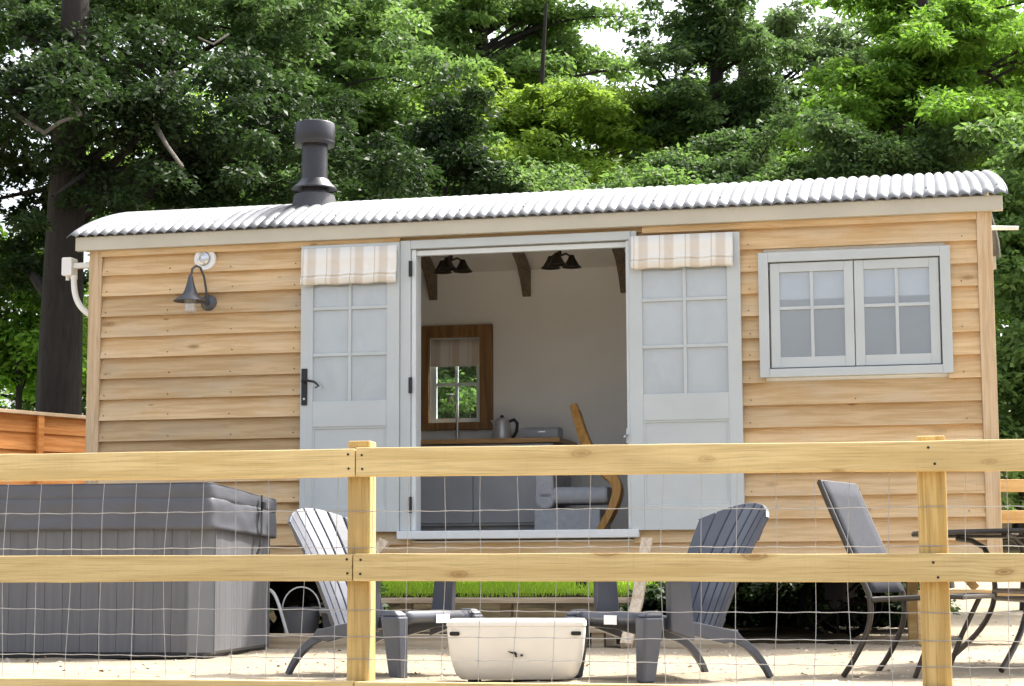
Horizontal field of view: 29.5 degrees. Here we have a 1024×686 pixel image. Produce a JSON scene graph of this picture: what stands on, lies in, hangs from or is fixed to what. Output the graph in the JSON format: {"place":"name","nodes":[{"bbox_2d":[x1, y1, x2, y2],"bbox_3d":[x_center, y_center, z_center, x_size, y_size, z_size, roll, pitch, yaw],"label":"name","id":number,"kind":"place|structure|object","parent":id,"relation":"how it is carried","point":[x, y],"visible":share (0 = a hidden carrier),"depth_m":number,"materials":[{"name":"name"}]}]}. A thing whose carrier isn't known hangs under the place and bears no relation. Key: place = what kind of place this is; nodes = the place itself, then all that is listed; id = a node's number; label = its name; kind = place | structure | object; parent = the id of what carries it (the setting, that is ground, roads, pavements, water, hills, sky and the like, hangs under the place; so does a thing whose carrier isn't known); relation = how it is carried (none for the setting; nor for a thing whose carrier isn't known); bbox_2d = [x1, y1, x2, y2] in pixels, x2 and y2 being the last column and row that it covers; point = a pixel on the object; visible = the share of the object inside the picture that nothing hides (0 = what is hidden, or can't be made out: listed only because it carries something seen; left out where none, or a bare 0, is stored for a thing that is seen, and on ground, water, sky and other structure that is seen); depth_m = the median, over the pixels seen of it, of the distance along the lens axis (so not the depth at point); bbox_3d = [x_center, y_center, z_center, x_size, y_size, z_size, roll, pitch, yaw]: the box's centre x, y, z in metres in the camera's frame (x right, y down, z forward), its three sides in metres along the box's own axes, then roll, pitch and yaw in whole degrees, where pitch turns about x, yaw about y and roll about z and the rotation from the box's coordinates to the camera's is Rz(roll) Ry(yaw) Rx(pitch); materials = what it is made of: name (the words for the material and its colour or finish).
{"place":"outdoors","nodes":[
{"label":"outdoors","id":0,"kind":"place"},
{"bbox_2d":[319,608,330,627],"bbox_3d":[-1.152,1.906,13.067,0.290,0.250,0.290,0,-7,-6],"label":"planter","id":1,"kind":"object","parent":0,"point":[325,619],"visible":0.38,"depth_m":12.94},
{"bbox_2d":[0,582,1023,685],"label":"ground","id":2,"kind":"structure","parent":0,"point":[786,675],"depth_m":10.22,"materials":[{"name":"beige sand"}]},
{"bbox_2d":[0,408,85,484],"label":"fence panel","id":3,"kind":"object","parent":2,"relation":"on","point":[27,432],"visible":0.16,"depth_m":16.21,"materials":[{"name":"orange wood"}]},
{"bbox_2d":[0,222,88,409],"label":"shrub","id":4,"kind":"object","parent":2,"relation":"on","point":[20,331],"visible":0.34,"depth_m":21.57,"materials":[{"name":"green plant"}]},
{"bbox_2d":[0,104,207,414],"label":"deciduous tree","id":5,"kind":"object","parent":2,"relation":"on","point":[27,406],"visible":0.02,"depth_m":33.60,"materials":[{"name":"green plant"}]},
{"bbox_2d":[0,482,276,658],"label":"hot tub","id":6,"kind":"object","parent":2,"relation":"on","point":[186,530],"visible":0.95,"depth_m":11.21,"materials":[{"name":"grey plastic"}]},
{"bbox_2d":[1,85,288,399],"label":"deciduous tree","id":7,"kind":"object","parent":2,"relation":"on","point":[84,355],"depth_m":29.57,"materials":[{"name":"green plant"}]},
{"bbox_2d":[0,0,446,414],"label":"yew tree","id":8,"kind":"object","parent":2,"relation":"on","point":[63,81],"visible":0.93,"depth_m":17.87,"materials":[{"name":"green plant"}]},
{"bbox_2d":[0,0,446,209],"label":"deciduous tree","id":9,"kind":"object","parent":2,"relation":"on","point":[259,25],"visible":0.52,"depth_m":19.42,"materials":[{"name":"green plant"}]},
{"bbox_2d":[270,589,287,632],"bbox_3d":[-1.607,1.850,13.148,0.271,0.382,0.468,0,-7,0],"label":"hose","id":10,"kind":"object","parent":2,"relation":"on","point":[280,611],"visible":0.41,"depth_m":13.15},
{"bbox_2d":[132,149,433,207],"bbox_3d":[-2.471,0.328,20.751,3.097,5.046,3.082,-4,-8,28],"label":"shrub","id":11,"kind":"object","parent":2,"relation":"on","point":[350,190],"visible":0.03,"depth_m":20.92,"materials":[{"name":"green plant"}]},
{"bbox_2d":[282,586,320,633],"bbox_3d":[-1.432,1.853,13.224,0.272,0.395,0.272,0,-7,0],"label":"bucket","id":12,"kind":"object","parent":2,"relation":"on","point":[308,621],"visible":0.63,"depth_m":13.12,"materials":[{"name":"grey metal"}]},
{"bbox_2d":[118,0,508,199],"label":"deciduous tree","id":13,"kind":"object","parent":2,"relation":"on","point":[357,63],"visible":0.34,"depth_m":22.88,"materials":[{"name":"green plant"}]},
{"bbox_2d":[269,581,390,616],"bbox_3d":[-1.859,2.165,16.595,1.767,0.752,0.865,-1,-7,8],"label":"shrub","id":14,"kind":"object","parent":2,"relation":"on","point":[385,606],"visible":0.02,"depth_m":16.36,"materials":[{"name":"green plant"}]},
{"bbox_2d":[265,633,448,648],"bbox_3d":[-1.061,1.940,12.618,2.800,0.105,0.140,-2,-7,13],"label":"timber sleeper","id":15,"kind":"object","parent":2,"relation":"on","point":[284,641],"visible":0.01,"depth_m":12.56,"materials":[{"name":"beige wood"}]},
{"bbox_2d":[285,508,482,677],"bbox_3d":[-0.660,1.185,9.334,0.920,0.804,0.657,-6,-9,38],"label":"adirondack chair","id":16,"kind":"object","parent":2,"relation":"on","point":[320,530],"visible":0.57,"depth_m":9.34,"materials":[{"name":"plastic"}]},
{"bbox_2d":[342,63,536,370],"bbox_3d":[-1.067,-0.103,21.175,2.947,5.947,2.261,0,-7,0],"label":"deciduous tree","id":17,"kind":"object","parent":2,"relation":"on","point":[466,162],"visible":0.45,"depth_m":21.28,"materials":[{"name":"leaf"},{"name":"dark bark"}]},
{"bbox_2d":[438,366,475,596],"bbox_3d":[-0.542,1.216,19.213,2.049,3.009,1.982,0,-7,0],"label":"shrub","id":18,"kind":"object","parent":2,"relation":"on","point":[467,402],"visible":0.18,"depth_m":18.96,"materials":[{"name":"green plant"}]},
{"bbox_2d":[312,0,667,370],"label":"deciduous tree","id":19,"kind":"object","parent":2,"relation":"on","point":[456,21],"visible":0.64,"depth_m":27.59,"materials":[{"name":"green plant"}]},
{"bbox_2d":[0,436,1023,685],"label":"rail fence","id":20,"kind":"object","parent":2,"relation":"on","point":[934,568],"visible":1,"depth_m":6.18,"materials":[{"name":"brown wood"}]},
{"bbox_2d":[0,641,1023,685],"bbox_3d":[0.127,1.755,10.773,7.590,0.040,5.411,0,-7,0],"label":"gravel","id":21,"kind":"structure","parent":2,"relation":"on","point":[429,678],"depth_m":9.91,"materials":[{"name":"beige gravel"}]},
{"bbox_2d":[375,537,652,646],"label":"wooden steps","id":22,"kind":"structure","parent":2,"relation":"on","point":[636,600],"depth_m":12.85,"materials":[{"name":"beige wood"}]},
{"bbox_2d":[6,621,1023,679],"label":"leaves","id":23,"kind":"object","parent":2,"relation":"on","point":[689,666],"visible":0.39,"depth_m":10.04,"materials":[{"name":"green plant"}]},
{"bbox_2d":[446,618,586,681],"bbox_3d":[0.024,1.365,8.639,0.616,0.277,0.356,0,-7,2],"label":"storage box","id":24,"kind":"object","parent":2,"relation":"on","point":[571,648],"visible":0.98,"depth_m":8.48,"materials":[{"name":"beige plastic"}]},
{"bbox_2d":[61,119,1018,637],"bbox_3d":[0.284,0.266,14.620,6.826,3.858,2.682,-2,-7,13],"label":"shepherds hut","id":25,"kind":"object","parent":2,"relation":"on","point":[849,309],"visible":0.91,"depth_m":13.59,"materials":[{"name":"brown wood"}]},
{"bbox_2d":[173,265,216,310],"bbox_3d":[-2.278,-0.386,13.877,0.255,0.353,0.302,-2,-7,13],"label":"wall lamp","id":26,"kind":"object","parent":25,"relation":"attached to","point":[190,295],"visible":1,"depth_m":13.90,"materials":[{"name":"grey metal"}]},
{"bbox_2d":[299,242,411,531],"bbox_3d":[-1.098,0.305,13.602,0.812,2.025,0.100,-2,-7,13],"label":"door","id":27,"kind":"structure","parent":25,"relation":"in","point":[350,368],"depth_m":13.64,"materials":[{"name":"grey paint"}]},
{"bbox_2d":[432,255,472,273],"bbox_3d":[-0.478,-0.735,15.048,0.320,0.357,0.300,-2,-7,13],"label":"ceiling lamp","id":28,"kind":"object","parent":25,"relation":"attached to","point":[445,266],"visible":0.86,"depth_m":15.04,"materials":[{"name":"brown metal"}]},
{"bbox_2d":[421,324,493,430],"bbox_3d":[-0.460,0.286,15.940,0.635,0.860,0.136,-2,-7,13],"label":"kitchen window","id":29,"kind":"structure","parent":25,"relation":"in","point":[464,350],"depth_m":15.93,"materials":[{"name":"paint"}]},
{"bbox_2d":[421,394,576,530],"bbox_3d":[-1.033,0.993,15.620,3.040,1.182,0.718,-2,-7,13],"label":"kitchen counter","id":30,"kind":"object","parent":25,"relation":"on","point":[489,495],"visible":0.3,"depth_m":15.09,"materials":[{"name":"wood"}]},
{"bbox_2d":[421,446,472,523],"bbox_3d":[-0.593,1.105,15.157,0.580,0.600,0.045,-2,-7,13],"label":"unit door","id":31,"kind":"structure","parent":30,"relation":"in","point":[457,492],"depth_m":15.13,"materials":[{"name":"wood"}]},
{"bbox_2d":[490,415,518,437],"bbox_3d":[-0.068,0.674,15.420,0.164,0.208,0.198,6,-9,-43],"label":"kettle","id":32,"kind":"object","parent":30,"relation":"on","point":[501,427],"visible":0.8,"depth_m":15.38,"materials":[{"name":"metal"}]},
{"bbox_2d":[474,444,551,522],"bbox_3d":[0.002,1.086,15.022,0.620,0.600,0.045,-2,-7,13],"label":"unit door","id":33,"kind":"structure","parent":30,"relation":"in","point":[491,493],"depth_m":15.02,"materials":[{"name":"wood"}]},
{"bbox_2d":[523,427,562,437],"bbox_3d":[0.247,0.725,15.417,0.280,0.105,0.212,-2,-7,13],"label":"bread bin","id":34,"kind":"object","parent":30,"relation":"on","point":[532,432],"visible":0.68,"depth_m":15.33,"materials":[{"name":"grey metal"}]},
{"bbox_2d":[541,251,581,269],"bbox_3d":[0.360,-0.761,14.857,0.320,0.357,0.300,-2,-7,13],"label":"ceiling lamp","id":35,"kind":"object","parent":25,"relation":"attached to","point":[554,261],"visible":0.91,"depth_m":14.85,"materials":[{"name":"brown metal"}]},
{"bbox_2d":[534,403,623,529],"bbox_3d":[0.565,0.951,14.520,0.665,0.994,0.936,-2,-7,13],"label":"armchair","id":36,"kind":"object","parent":25,"relation":"on","point":[545,498],"visible":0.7,"depth_m":14.16,"materials":[{"name":"grey fabric"}]},
{"bbox_2d":[623,232,744,529],"bbox_3d":[1.146,0.254,13.100,0.810,2.000,0.122,-2,-7,13],"label":"door","id":37,"kind":"structure","parent":25,"relation":"in","point":[685,327],"depth_m":13.11,"materials":[{"name":"grey paint"}]},
{"bbox_2d":[758,245,953,377],"bbox_3d":[2.288,-0.199,12.978,1.262,0.844,0.155,-2,-7,13],"label":"casement window","id":38,"kind":"structure","parent":25,"relation":"in","point":[813,278],"depth_m":12.93,"materials":[{"name":"grey paint"}]},
{"bbox_2d":[401,3,725,196],"bbox_3d":[0.707,-0.623,24.973,4.531,7.552,3.668,0,-7,0],"label":"deciduous tree","id":39,"kind":"object","parent":2,"relation":"on","point":[546,122],"visible":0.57,"depth_m":24.62,"materials":[{"name":"green plant"}]},
{"bbox_2d":[478,143,715,588],"bbox_3d":[0.874,0.250,21.663,3.527,5.300,2.433,3,-7,-24],"label":"shrub","id":40,"kind":"object","parent":2,"relation":"on","point":[564,176],"visible":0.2,"depth_m":21.65,"materials":[{"name":"green plant"}]},
{"bbox_2d":[564,503,772,682],"bbox_3d":[0.759,1.127,8.899,0.920,0.804,0.657,4,-8,-33],"label":"adirondack chair","id":41,"kind":"object","parent":2,"relation":"on","point":[714,530],"visible":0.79,"depth_m":8.89,"materials":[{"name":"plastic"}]},
{"bbox_2d":[626,111,800,184],"bbox_3d":[2.130,0.133,22.478,3.585,5.670,3.348,0,-7,0],"label":"shrub","id":42,"kind":"object","parent":2,"relation":"on","point":[737,157],"visible":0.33,"depth_m":22.55,"materials":[{"name":"green plant"}]},
{"bbox_2d":[617,0,821,169],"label":"deciduous tree","id":43,"kind":"object","parent":2,"relation":"on","point":[716,36],"visible":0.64,"depth_m":25.00,"materials":[{"name":"green plant"}]},
{"bbox_2d":[619,581,960,629],"bbox_3d":[2.183,1.986,15.530,2.705,0.913,1.218,0,-7,0],"label":"shrub","id":44,"kind":"object","parent":2,"relation":"on","point":[756,596],"visible":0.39,"depth_m":15.36,"materials":[{"name":"green plant"}]},
{"bbox_2d":[741,152,856,181],"bbox_3d":[3.226,0.359,21.140,2.108,5.000,2.274,4,-8,-31],"label":"shrub","id":45,"kind":"object","parent":2,"relation":"on","point":[793,168],"visible":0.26,"depth_m":21.04,"materials":[{"name":"green plant"}]},
{"bbox_2d":[771,0,1023,587],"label":"deciduous tree","id":46,"kind":"object","parent":2,"relation":"on","point":[936,58],"visible":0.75,"depth_m":22.18,"materials":[{"name":"green plant"}]},
{"bbox_2d":[792,101,1002,179],"bbox_3d":[4.179,0.137,20.625,2.998,5.338,1.748,1,-7,-8],"label":"shrub","id":47,"kind":"object","parent":2,"relation":"on","point":[933,151],"visible":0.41,"depth_m":20.78,"materials":[{"name":"green plant"}]},
{"bbox_2d":[817,480,994,678],"bbox_3d":[1.832,1.088,9.024,0.680,0.908,0.496,-4,-8,30],"label":"dining chair","id":48,"kind":"object","parent":2,"relation":"on","point":[861,530],"visible":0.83,"depth_m":9.08,"materials":[{"name":"metal"}]},
{"bbox_2d":[906,479,1023,644],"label":"garden bench","id":49,"kind":"object","parent":2,"relation":"on","point":[914,619],"visible":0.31,"depth_m":13.15,"materials":[{"name":"brown wood"}]},
{"bbox_2d":[911,528,1023,672],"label":"garden table","id":50,"kind":"object","parent":2,"relation":"on","point":[1015,534],"visible":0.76,"depth_m":9.75,"materials":[{"name":"black metal"}]},
{"bbox_2d":[953,101,1023,609],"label":"shrub","id":51,"kind":"object","parent":2,"relation":"on","point":[1008,274],"visible":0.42,"depth_m":17.76,"materials":[{"name":"green plant"}]},
{"bbox_2d":[0,0,1023,476],"label":"sky","id":52,"kind":"structure","parent":0,"point":[608,38],"materials":[{"name":"white"}]},
{"bbox_2d":[380,581,664,597],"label":"lawn","id":53,"kind":"structure","parent":0,"point":[503,585],"depth_m":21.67,"materials":[{"name":"green plant"}]},
{"bbox_2d":[269,593,853,643],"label":"soil","id":54,"kind":"structure","parent":0,"point":[785,634],"depth_m":16.61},
{"bbox_2d":[621,635,732,648],"bbox_3d":[1.052,1.908,12.442,0.700,0.100,0.160,-2,-7,13],"label":"timber sleeper","id":55,"kind":"object","parent":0,"point":[668,644],"visible":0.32,"depth_m":12.34,"materials":[{"name":"beige wood"}]},
{"bbox_2d":[1001,493,1019,552],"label":"woodland floor","id":56,"kind":"structure","parent":0,"point":[1014,548],"depth_m":32.20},
{"bbox_2d":[161,39,344,199],"bbox_3d":[-4.834,-1.008,36.643,7.414,9.651,5.435,0,-7,0],"label":"deciduous tree","id":57,"kind":"object","parent":56,"relation":"on","point":[214,102],"depth_m":35.75,"materials":[{"name":"green plant"}]},
{"bbox_2d":[295,51,494,201],"bbox_3d":[-2.730,-1.343,35.425,6.564,10.153,5.055,0,-7,0],"label":"deciduous tree","id":58,"kind":"object","parent":56,"relation":"on","point":[413,101],"depth_m":34.55,"materials":[{"name":"green plant"}]},
{"bbox_2d":[581,16,798,160],"bbox_3d":[3.932,-1.465,38.538,7.026,10.653,5.428,0,-7,0],"label":"deciduous tree","id":59,"kind":"object","parent":56,"relation":"on","point":[697,71],"visible":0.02,"depth_m":37.73,"materials":[{"name":"green plant"}]},
{"bbox_2d":[724,0,880,148],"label":"deciduous tree","id":60,"kind":"object","parent":56,"relation":"on","point":[783,24],"visible":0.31,"depth_m":30.49,"materials":[{"name":"green plant"}]},
{"bbox_2d":[794,4,1008,416],"bbox_3d":[8.034,-2.096,36.438,8.080,11.650,5.710,0,-7,0],"label":"deciduous tree","id":61,"kind":"object","parent":56,"relation":"on","point":[857,23],"visible":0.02,"depth_m":36.69,"materials":[{"name":"green plant"}]},
{"bbox_2d":[794,2,1023,538],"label":"deciduous tree","id":62,"kind":"object","parent":56,"relation":"on","point":[1000,317],"visible":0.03,"depth_m":33.78,"materials":[{"name":"green plant"}]}
]}

